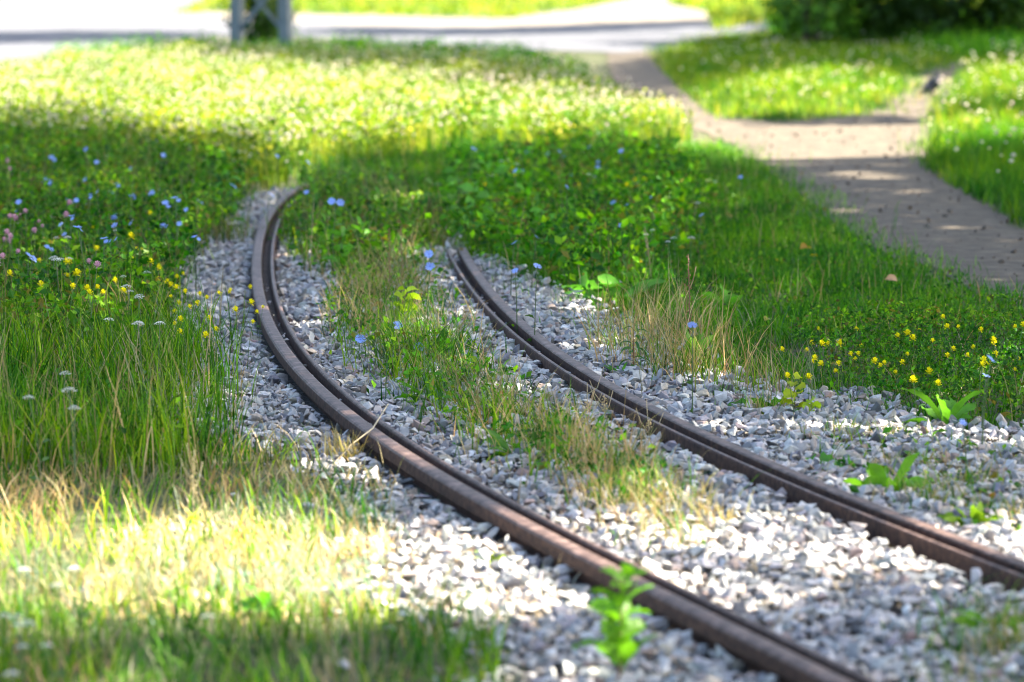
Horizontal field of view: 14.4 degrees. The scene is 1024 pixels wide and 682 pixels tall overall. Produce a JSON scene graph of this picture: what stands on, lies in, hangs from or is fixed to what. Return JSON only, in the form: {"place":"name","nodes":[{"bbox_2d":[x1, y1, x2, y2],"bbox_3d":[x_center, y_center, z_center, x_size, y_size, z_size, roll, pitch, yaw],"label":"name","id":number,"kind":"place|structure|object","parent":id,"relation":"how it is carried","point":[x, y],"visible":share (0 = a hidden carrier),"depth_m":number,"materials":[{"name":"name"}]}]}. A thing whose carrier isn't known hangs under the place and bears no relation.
{"place":"outdoors","nodes":[
{"label":"outdoors","id":0,"kind":"place"},
{"bbox_2d":[0,0,772,59],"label":"road","id":1,"kind":"structure","parent":0,"point":[27,27],"depth_m":66.97,"materials":[{"name":"asphalt"}]},
{"bbox_2d":[156,0,762,41],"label":"roadside","id":2,"kind":"structure","parent":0,"point":[641,11],"depth_m":76.66,"materials":[{"name":"concrete"}]},
{"bbox_2d":[0,0,1023,228],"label":"meadow","id":3,"kind":"structure","parent":0,"point":[980,159],"depth_m":38.23,"materials":[{"name":"plant"}]},
{"bbox_2d":[0,29,1023,681],"bbox_3d":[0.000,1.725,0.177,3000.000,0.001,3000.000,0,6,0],"label":"ground","id":4,"kind":"structure","parent":0,"point":[600,61],"depth_m":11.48,"materials":[{"name":"plant"}]},
{"bbox_2d":[0,613,17,664],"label":"yarrow flower","id":5,"kind":"object","parent":4,"relation":"on","point":[5,638],"visible":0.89,"depth_m":9.36,"materials":[{"name":"green plant"}]},
{"bbox_2d":[12,622,31,681],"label":"yarrow flower","id":6,"kind":"object","parent":4,"relation":"on","point":[27,652],"visible":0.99,"depth_m":9.17,"materials":[{"name":"green plant"}]},
{"bbox_2d":[8,614,36,668],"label":"yarrow flower","id":7,"kind":"object","parent":4,"relation":"on","point":[16,656],"visible":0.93,"depth_m":9.46,"materials":[{"name":"green plant"}]},
{"bbox_2d":[14,566,31,622],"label":"yarrow flower","id":8,"kind":"object","parent":4,"relation":"on","point":[25,613],"visible":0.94,"depth_m":10.04,"materials":[{"name":"green plant"}]},
{"bbox_2d":[19,620,51,677],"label":"yarrow flower","id":9,"kind":"object","parent":4,"relation":"on","point":[20,643],"visible":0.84,"depth_m":9.35,"materials":[{"name":"green plant"}]},
{"bbox_2d":[23,395,49,479],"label":"yarrow flower","id":10,"kind":"object","parent":4,"relation":"on","point":[43,459],"visible":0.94,"depth_m":12.34,"materials":[{"name":"green plant"}]},
{"bbox_2d":[39,643,64,681],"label":"yarrow flower","id":11,"kind":"object","parent":4,"relation":"on","point":[57,673],"visible":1,"depth_m":8.90,"materials":[{"name":"green plant"}]},
{"bbox_2d":[54,565,84,617],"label":"yarrow flower","id":12,"kind":"object","parent":4,"relation":"on","point":[74,598],"visible":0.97,"depth_m":10.13,"materials":[{"name":"white plant"}]},
{"bbox_2d":[63,405,80,497],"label":"yarrow flower","id":13,"kind":"object","parent":4,"relation":"on","point":[71,448],"visible":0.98,"depth_m":12.30,"materials":[{"name":"green plant"}]},
{"bbox_2d":[61,387,88,502],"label":"yarrow flower","id":14,"kind":"object","parent":4,"relation":"on","point":[69,389],"visible":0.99,"depth_m":12.20,"materials":[{"name":"green plant"}]},
{"bbox_2d":[78,587,96,653],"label":"yarrow flower","id":15,"kind":"object","parent":4,"relation":"on","point":[85,614],"visible":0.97,"depth_m":9.67,"materials":[{"name":"green plant"}]},
{"bbox_2d":[119,569,142,636],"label":"yarrow flower","id":16,"kind":"object","parent":4,"relation":"on","point":[137,598],"visible":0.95,"depth_m":9.89,"materials":[{"name":"green plant"}]},
{"bbox_2d":[132,321,146,415],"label":"yarrow flower","id":17,"kind":"object","parent":4,"relation":"on","point":[144,372],"visible":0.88,"depth_m":13.80,"materials":[{"name":"green plant"}]},
{"bbox_2d":[179,443,202,515],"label":"seed stalk","id":18,"kind":"object","parent":4,"relation":"on","point":[193,469],"visible":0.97,"depth_m":11.92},
{"bbox_2d":[194,328,212,417],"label":"seed stalk","id":19,"kind":"object","parent":4,"relation":"on","point":[204,362],"visible":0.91,"depth_m":14.20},
{"bbox_2d":[201,613,225,658],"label":"yarrow flower","id":20,"kind":"object","parent":4,"relation":"on","point":[219,642],"visible":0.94,"depth_m":9.57,"materials":[{"name":"green plant"}]},
{"bbox_2d":[217,0,300,45],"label":"shrub","id":21,"kind":"object","parent":4,"relation":"on","point":[261,23],"visible":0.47,"depth_m":52.34,"materials":[{"name":"green plant"}]},
{"bbox_2d":[230,0,292,49],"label":"lattice mast","id":22,"kind":"object","parent":4,"relation":"on","point":[239,23],"visible":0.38,"depth_m":51.23,"materials":[{"name":"metal"}]},
{"bbox_2d":[230,584,300,621],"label":"leafy weed","id":23,"kind":"object","parent":4,"relation":"on","point":[247,605],"visible":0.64,"depth_m":10.15,"materials":[{"name":"green plant"}]},
{"bbox_2d":[439,155,469,204],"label":"leafy weed","id":24,"kind":"object","parent":4,"relation":"on","point":[448,169],"visible":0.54,"depth_m":23.96,"materials":[{"name":"green plant"}]},
{"bbox_2d":[445,174,473,233],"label":"leafy weed","id":25,"kind":"object","parent":4,"relation":"on","point":[450,178],"visible":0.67,"depth_m":22.77,"materials":[{"name":"green plant"}]},
{"bbox_2d":[452,144,480,196],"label":"leafy weed","id":26,"kind":"object","parent":4,"relation":"on","point":[466,147],"visible":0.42,"depth_m":24.95,"materials":[{"name":"green plant"}]},
{"bbox_2d":[458,180,493,229],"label":"leafy weed","id":27,"kind":"object","parent":4,"relation":"on","point":[466,186],"visible":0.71,"depth_m":22.39,"materials":[{"name":"green plant"}]},
{"bbox_2d":[462,208,493,245],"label":"leafy weed","id":28,"kind":"object","parent":4,"relation":"on","point":[486,213],"visible":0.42,"depth_m":21.66,"materials":[{"name":"green plant"}]},
{"bbox_2d":[465,160,502,211],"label":"leafy weed","id":29,"kind":"object","parent":4,"relation":"on","point":[488,166],"visible":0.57,"depth_m":23.75,"materials":[{"name":"green plant"}]},
{"bbox_2d":[480,214,514,241],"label":"leafy weed","id":30,"kind":"object","parent":4,"relation":"on","point":[491,231],"visible":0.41,"depth_m":21.41,"materials":[{"name":"green plant"}]},
{"bbox_2d":[492,163,523,194],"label":"leafy weed","id":31,"kind":"object","parent":4,"relation":"on","point":[501,169],"visible":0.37,"depth_m":24.32,"materials":[{"name":"green plant"}]},
{"bbox_2d":[489,225,531,261],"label":"leafy weed","id":32,"kind":"object","parent":4,"relation":"on","point":[507,236],"visible":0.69,"depth_m":20.50,"materials":[{"name":"green plant"}]},
{"bbox_2d":[0,109,1023,530],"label":"ground cover leaves","id":33,"kind":"object","parent":4,"relation":"on","point":[668,189],"visible":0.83,"depth_m":20.48,"materials":[{"name":"plant"}]},
{"bbox_2d":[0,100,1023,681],"bbox_3d":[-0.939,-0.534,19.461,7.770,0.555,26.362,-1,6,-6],"label":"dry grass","id":34,"kind":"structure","parent":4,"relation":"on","point":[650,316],"depth_m":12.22,"materials":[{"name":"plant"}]},
{"bbox_2d":[512,183,540,221],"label":"leafy weed","id":35,"kind":"object","parent":4,"relation":"on","point":[519,185],"visible":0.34,"depth_m":22.78,"materials":[{"name":"green plant"}]},
{"bbox_2d":[524,206,560,236],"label":"leafy weed","id":36,"kind":"object","parent":4,"relation":"on","point":[537,210],"visible":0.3,"depth_m":21.36,"materials":[{"name":"green plant"}]},
{"bbox_2d":[554,225,592,259],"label":"leafy weed","id":37,"kind":"object","parent":4,"relation":"on","point":[575,229],"visible":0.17,"depth_m":20.52,"materials":[{"name":"green plant"}]},
{"bbox_2d":[562,270,628,304],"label":"dock plant","id":38,"kind":"object","parent":4,"relation":"on","point":[584,280],"visible":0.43,"depth_m":18.52,"materials":[{"name":"green plant"}]},
{"bbox_2d":[584,274,666,305],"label":"dock plant","id":39,"kind":"object","parent":4,"relation":"on","point":[603,278],"visible":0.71,"depth_m":18.51,"materials":[{"name":"green plant"}]},
{"bbox_2d":[684,256,695,333],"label":"seed stalk","id":40,"kind":"object","parent":4,"relation":"on","point":[689,293],"visible":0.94,"depth_m":16.27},
{"bbox_2d":[702,283,742,309],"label":"dock plant","id":41,"kind":"object","parent":4,"relation":"on","point":[732,296],"visible":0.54,"depth_m":18.15,"materials":[{"name":"green plant"}]},
{"bbox_2d":[756,0,873,43],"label":"shrub","id":42,"kind":"object","parent":4,"relation":"on","point":[804,16],"visible":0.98,"depth_m":58.70,"materials":[{"name":"green plant"}]},
{"bbox_2d":[742,0,1023,41],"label":"shrub","id":43,"kind":"object","parent":4,"relation":"on","point":[889,15],"visible":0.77,"depth_m":59.15,"materials":[{"name":"green plant"}]},
{"bbox_2d":[992,0,1023,36],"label":"shrub","id":44,"kind":"object","parent":4,"relation":"on","point":[1019,10],"visible":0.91,"depth_m":56.98,"materials":[{"name":"green plant"}]},
{"bbox_2d":[94,186,1023,681],"bbox_3d":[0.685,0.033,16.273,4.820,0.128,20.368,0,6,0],"label":"gravel","id":45,"kind":"structure","parent":0,"point":[766,518],"depth_m":11.87,"materials":[{"name":"gravel"}]},
{"bbox_2d":[215,169,246,223],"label":"leafy weed","id":46,"kind":"object","parent":45,"relation":"on","point":[227,184],"visible":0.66,"depth_m":23.04,"materials":[{"name":"green plant"}]},
{"bbox_2d":[195,206,273,242],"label":"grass tuft","id":47,"kind":"object","parent":45,"relation":"on","point":[228,234],"visible":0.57,"depth_m":22.11,"materials":[{"name":"plant"}]},
{"bbox_2d":[299,165,320,199],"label":"leafy weed","id":48,"kind":"object","parent":45,"relation":"on","point":[304,173],"visible":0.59,"depth_m":24.33,"materials":[{"name":"green plant"}]},
{"bbox_2d":[304,177,326,217],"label":"leafy weed","id":49,"kind":"object","parent":45,"relation":"on","point":[315,189],"visible":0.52,"depth_m":22.79,"materials":[{"name":"green plant"}]},
{"bbox_2d":[307,212,339,257],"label":"leafy weed","id":50,"kind":"object","parent":45,"relation":"on","point":[325,227],"visible":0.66,"depth_m":20.52,"materials":[{"name":"green plant"}]},
{"bbox_2d":[327,198,343,276],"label":"chicory plant","id":51,"kind":"object","parent":45,"relation":"on","point":[339,202],"visible":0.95,"depth_m":19.56,"materials":[{"name":"green plant"}]},
{"bbox_2d":[297,426,376,462],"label":"grass tuft","id":52,"kind":"object","parent":45,"relation":"on","point":[336,443],"visible":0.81,"depth_m":13.12,"materials":[{"name":"plant"}]},
{"bbox_2d":[324,226,363,272],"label":"leafy weed","id":53,"kind":"object","parent":45,"relation":"on","point":[345,247],"visible":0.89,"depth_m":19.58,"materials":[{"name":"green plant"}]},
{"bbox_2d":[333,174,359,201],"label":"leafy weed","id":54,"kind":"object","parent":45,"relation":"on","point":[345,189],"visible":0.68,"depth_m":23.60,"materials":[{"name":"green plant"}]},
{"bbox_2d":[348,335,366,359],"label":"chicory plant","id":55,"kind":"object","parent":45,"relation":"on","point":[359,340],"visible":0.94,"depth_m":15.99,"materials":[{"name":"blue plant"}]},
{"bbox_2d":[350,216,373,255],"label":"leafy weed","id":56,"kind":"object","parent":45,"relation":"on","point":[364,231],"visible":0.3,"depth_m":20.51,"materials":[{"name":"green plant"}]},
{"bbox_2d":[333,261,422,304],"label":"grass tuft","id":57,"kind":"object","parent":45,"relation":"on","point":[373,288],"visible":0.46,"depth_m":18.37,"materials":[{"name":"plant"}]},
{"bbox_2d":[369,186,392,229],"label":"leafy weed","id":58,"kind":"object","parent":45,"relation":"on","point":[377,189],"visible":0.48,"depth_m":22.41,"materials":[{"name":"green plant"}]},
{"bbox_2d":[379,228,391,288],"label":"seed stalk","id":59,"kind":"object","parent":45,"relation":"on","point":[389,266],"visible":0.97,"depth_m":18.36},
{"bbox_2d":[351,314,449,357],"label":"grass tuft","id":60,"kind":"object","parent":45,"relation":"on","point":[415,329],"visible":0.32,"depth_m":16.08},
{"bbox_2d":[385,286,420,320],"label":"leafy weed","id":61,"kind":"object","parent":45,"relation":"on","point":[400,295],"visible":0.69,"depth_m":17.19,"materials":[{"name":"green plant"}]},
{"bbox_2d":[394,203,424,239],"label":"leafy weed","id":62,"kind":"object","parent":45,"relation":"on","point":[406,209],"visible":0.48,"depth_m":21.63,"materials":[{"name":"green plant"}]},
{"bbox_2d":[378,202,472,247],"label":"grass tuft","id":63,"kind":"object","parent":45,"relation":"on","point":[431,236],"visible":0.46,"depth_m":21.30,"materials":[{"name":"plant"}]},
{"bbox_2d":[394,376,460,401],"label":"leafy weed","id":64,"kind":"object","parent":45,"relation":"on","point":[428,387],"visible":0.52,"depth_m":14.64,"materials":[{"name":"green plant"}]},
{"bbox_2d":[422,249,440,312],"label":"chicory plant","id":65,"kind":"object","parent":45,"relation":"on","point":[429,254],"visible":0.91,"depth_m":17.24,"materials":[{"name":"blue plant"}]},
{"bbox_2d":[419,177,449,220],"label":"leafy weed","id":66,"kind":"object","parent":45,"relation":"on","point":[435,184],"visible":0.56,"depth_m":22.80,"materials":[{"name":"green plant"}]},
{"bbox_2d":[408,226,473,246],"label":"grass tuft","id":67,"kind":"object","parent":45,"relation":"on","point":[444,233],"visible":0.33,"depth_m":21.35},
{"bbox_2d":[427,188,461,237],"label":"leafy weed","id":68,"kind":"object","parent":45,"relation":"on","point":[444,192],"visible":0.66,"depth_m":21.90,"materials":[{"name":"green plant"}]},
{"bbox_2d":[408,319,495,351],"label":"grass tuft","id":69,"kind":"object","parent":45,"relation":"on","point":[452,337],"visible":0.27,"depth_m":16.08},
{"bbox_2d":[438,231,496,259],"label":"grass tuft","id":70,"kind":"object","parent":45,"relation":"on","point":[469,245],"visible":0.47,"depth_m":21.06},
{"bbox_2d":[421,339,524,381],"bbox_3d":[-0.157,0.094,15.012,0.387,0.215,0.421,2,6,21],"label":"grass tuft","id":71,"kind":"object","parent":45,"relation":"on","point":[462,361],"visible":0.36,"depth_m":15.00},
{"bbox_2d":[436,369,552,423],"bbox_3d":[-0.072,0.199,13.883,0.452,0.237,0.397,0,6,0],"label":"grass tuft","id":72,"kind":"object","parent":45,"relation":"on","point":[475,399],"visible":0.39,"depth_m":13.89,"materials":[{"name":"plant"}]},
{"bbox_2d":[511,268,518,334],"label":"chicory flower","id":73,"kind":"object","parent":45,"relation":"on","point":[515,270],"visible":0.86,"depth_m":16.78,"materials":[{"name":"green plant"}]},
{"bbox_2d":[482,428,557,458],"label":"leafy weed","id":74,"kind":"object","parent":45,"relation":"on","point":[496,435],"visible":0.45,"depth_m":13.09,"materials":[{"name":"green plant"}]},
{"bbox_2d":[525,263,541,340],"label":"chicory flower","id":75,"kind":"object","parent":45,"relation":"on","point":[537,266],"visible":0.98,"depth_m":16.34,"materials":[{"name":"green plant"}]},
{"bbox_2d":[489,406,605,451],"bbox_3d":[0.117,0.296,13.249,0.378,0.174,0.448,6,8,44],"label":"grass tuft","id":76,"kind":"object","parent":45,"relation":"on","point":[527,427],"visible":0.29,"depth_m":13.23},
{"bbox_2d":[507,407,611,461],"bbox_3d":[0.159,0.300,13.041,0.390,0.207,0.427,2,6,22],"label":"grass tuft","id":77,"kind":"object","parent":45,"relation":"on","point":[556,427],"visible":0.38,"depth_m":13.01,"materials":[{"name":"plant"}]},
{"bbox_2d":[251,167,878,681],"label":"tram rail","id":78,"kind":"object","parent":45,"relation":"on","point":[755,647],"visible":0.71,"depth_m":11.33,"materials":[{"name":"metal"}]},
{"bbox_2d":[573,561,655,680],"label":"weed","id":79,"kind":"object","parent":45,"relation":"on","point":[617,646],"visible":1,"depth_m":9.21,"materials":[{"name":"green plant"}]},
{"bbox_2d":[570,422,682,477],"bbox_3d":[0.328,0.354,12.525,0.388,0.205,0.344,-1,6,-12],"label":"grass tuft","id":80,"kind":"object","parent":45,"relation":"on","point":[642,445],"visible":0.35,"depth_m":12.47,"materials":[{"name":"plant"}]},
{"bbox_2d":[618,317,649,372],"bbox_3d":[0.469,0.031,15.466,0.129,0.247,0.129,0,6,0],"label":"willowherb","id":81,"kind":"object","parent":45,"relation":"on","point":[636,342],"visible":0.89,"depth_m":15.45,"materials":[{"name":"green plant"}]},
{"bbox_2d":[567,451,765,514],"bbox_3d":[0.445,0.415,11.925,0.506,0.206,0.517,-5,8,-40],"label":"grass tuft","id":82,"kind":"object","parent":45,"relation":"on","point":[647,486],"visible":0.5,"depth_m":11.91,"materials":[{"name":"plant"}]},
{"bbox_2d":[617,321,735,376],"bbox_3d":[0.639,0.043,15.313,0.509,0.254,0.417,3,7,28],"label":"grass tuft","id":83,"kind":"object","parent":45,"relation":"on","point":[682,364],"visible":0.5,"depth_m":15.30,"materials":[{"name":"plant"}]},
{"bbox_2d":[669,323,712,361],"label":"dock plant","id":84,"kind":"object","parent":45,"relation":"on","point":[706,339],"visible":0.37,"depth_m":15.66,"materials":[{"name":"green plant"}]},
{"bbox_2d":[686,322,696,412],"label":"chicory flower","id":85,"kind":"object","parent":45,"relation":"on","point":[692,325],"visible":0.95,"depth_m":14.00,"materials":[{"name":"green plant"}]},
{"bbox_2d":[686,486,753,537],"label":"grass tuft","id":86,"kind":"object","parent":45,"relation":"on","point":[717,507],"visible":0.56,"depth_m":11.49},
{"bbox_2d":[445,247,1023,592],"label":"tram rail","id":87,"kind":"object","parent":45,"relation":"on","point":[929,542],"visible":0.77,"depth_m":12.45,"materials":[{"name":"metal"}]},
{"bbox_2d":[728,395,797,412],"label":"broadleaf weed","id":88,"kind":"object","parent":45,"relation":"on","point":[775,399],"visible":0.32,"depth_m":14.33,"materials":[{"name":"green plant"}]},
{"bbox_2d":[733,384,795,421],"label":"grass tuft","id":89,"kind":"object","parent":45,"relation":"on","point":[762,402],"visible":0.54,"depth_m":14.19,"materials":[{"name":"plant"}]},
{"bbox_2d":[780,372,805,412],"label":"yellow seedling","id":90,"kind":"object","parent":45,"relation":"on","point":[786,392],"visible":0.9,"depth_m":14.17,"materials":[{"name":"green plant"}]},
{"bbox_2d":[802,396,821,412],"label":"yellow seedling","id":91,"kind":"object","parent":45,"relation":"on","point":[816,404],"visible":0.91,"depth_m":14.05,"materials":[{"name":"green plant"}]},
{"bbox_2d":[807,451,855,469],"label":"dandelion","id":92,"kind":"object","parent":45,"relation":"on","point":[826,458],"visible":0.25,"depth_m":12.78,"materials":[{"name":"green plant"}]},
{"bbox_2d":[793,415,880,439],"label":"grass tuft","id":93,"kind":"object","parent":45,"relation":"on","point":[827,423],"visible":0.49,"depth_m":13.45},
{"bbox_2d":[843,452,928,500],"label":"dandelion","id":94,"kind":"object","parent":45,"relation":"on","point":[877,473],"visible":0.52,"depth_m":12.15,"materials":[{"name":"green plant"}]},
{"bbox_2d":[865,438,949,467],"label":"grass tuft","id":95,"kind":"object","parent":45,"relation":"on","point":[930,458],"visible":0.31,"depth_m":12.70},
{"bbox_2d":[870,465,998,511],"bbox_3d":[1.231,0.444,11.925,0.430,0.149,0.434,1,6,13],"label":"grass tuft","id":96,"kind":"object","parent":45,"relation":"on","point":[929,490],"visible":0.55,"depth_m":11.94,"materials":[{"name":"plant"}]},
{"bbox_2d":[902,388,983,423],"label":"broadleaf weed","id":97,"kind":"object","parent":45,"relation":"on","point":[944,410],"visible":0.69,"depth_m":13.77,"materials":[{"name":"green plant"}]},
{"bbox_2d":[898,454,1022,498],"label":"grass tuft","id":98,"kind":"object","parent":45,"relation":"on","point":[971,480],"visible":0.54,"depth_m":12.21,"materials":[{"name":"plant"}]},
{"bbox_2d":[958,419,966,466],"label":"chicory flower","id":99,"kind":"object","parent":45,"relation":"on","point":[965,456],"visible":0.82,"depth_m":12.48,"materials":[{"name":"blue plant"}]},
{"bbox_2d":[937,502,1007,526],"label":"dandelion","id":100,"kind":"object","parent":45,"relation":"on","point":[980,515],"visible":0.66,"depth_m":11.46,"materials":[{"name":"green plant"}]},
{"bbox_2d":[967,355,994,445],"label":"chicory flower","id":101,"kind":"object","parent":45,"relation":"on","point":[992,360],"visible":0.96,"depth_m":13.04,"materials":[{"name":"green plant"}]},
{"bbox_2d":[940,577,1023,667],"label":"grass tuft","id":102,"kind":"object","parent":45,"relation":"on","point":[1001,648],"visible":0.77,"depth_m":9.48,"materials":[{"name":"plant"}]},
{"bbox_2d":[946,603,1023,639],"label":"leafy weed","id":103,"kind":"object","parent":45,"relation":"on","point":[968,621],"visible":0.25,"depth_m":9.73,"materials":[{"name":"green plant"}]},
{"bbox_2d":[963,481,1023,529],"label":"grass tuft","id":104,"kind":"object","parent":45,"relation":"on","point":[1006,503],"visible":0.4,"depth_m":11.65,"materials":[{"name":"plant"}]},
{"bbox_2d":[605,51,1023,308],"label":"path","id":105,"kind":"structure","parent":0,"point":[641,69],"depth_m":28.34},
{"bbox_2d":[694,118,1023,278],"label":"path pebbles","id":106,"kind":"object","parent":105,"relation":"on","point":[910,207],"visible":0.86,"depth_m":27.73,"materials":[{"name":"gravel"}]},
{"bbox_2d":[919,71,942,97],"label":"pigeon","id":107,"kind":"object","parent":105,"relation":"on","point":[930,85],"visible":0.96,"depth_m":40.80,"materials":[{"name":"grey"}]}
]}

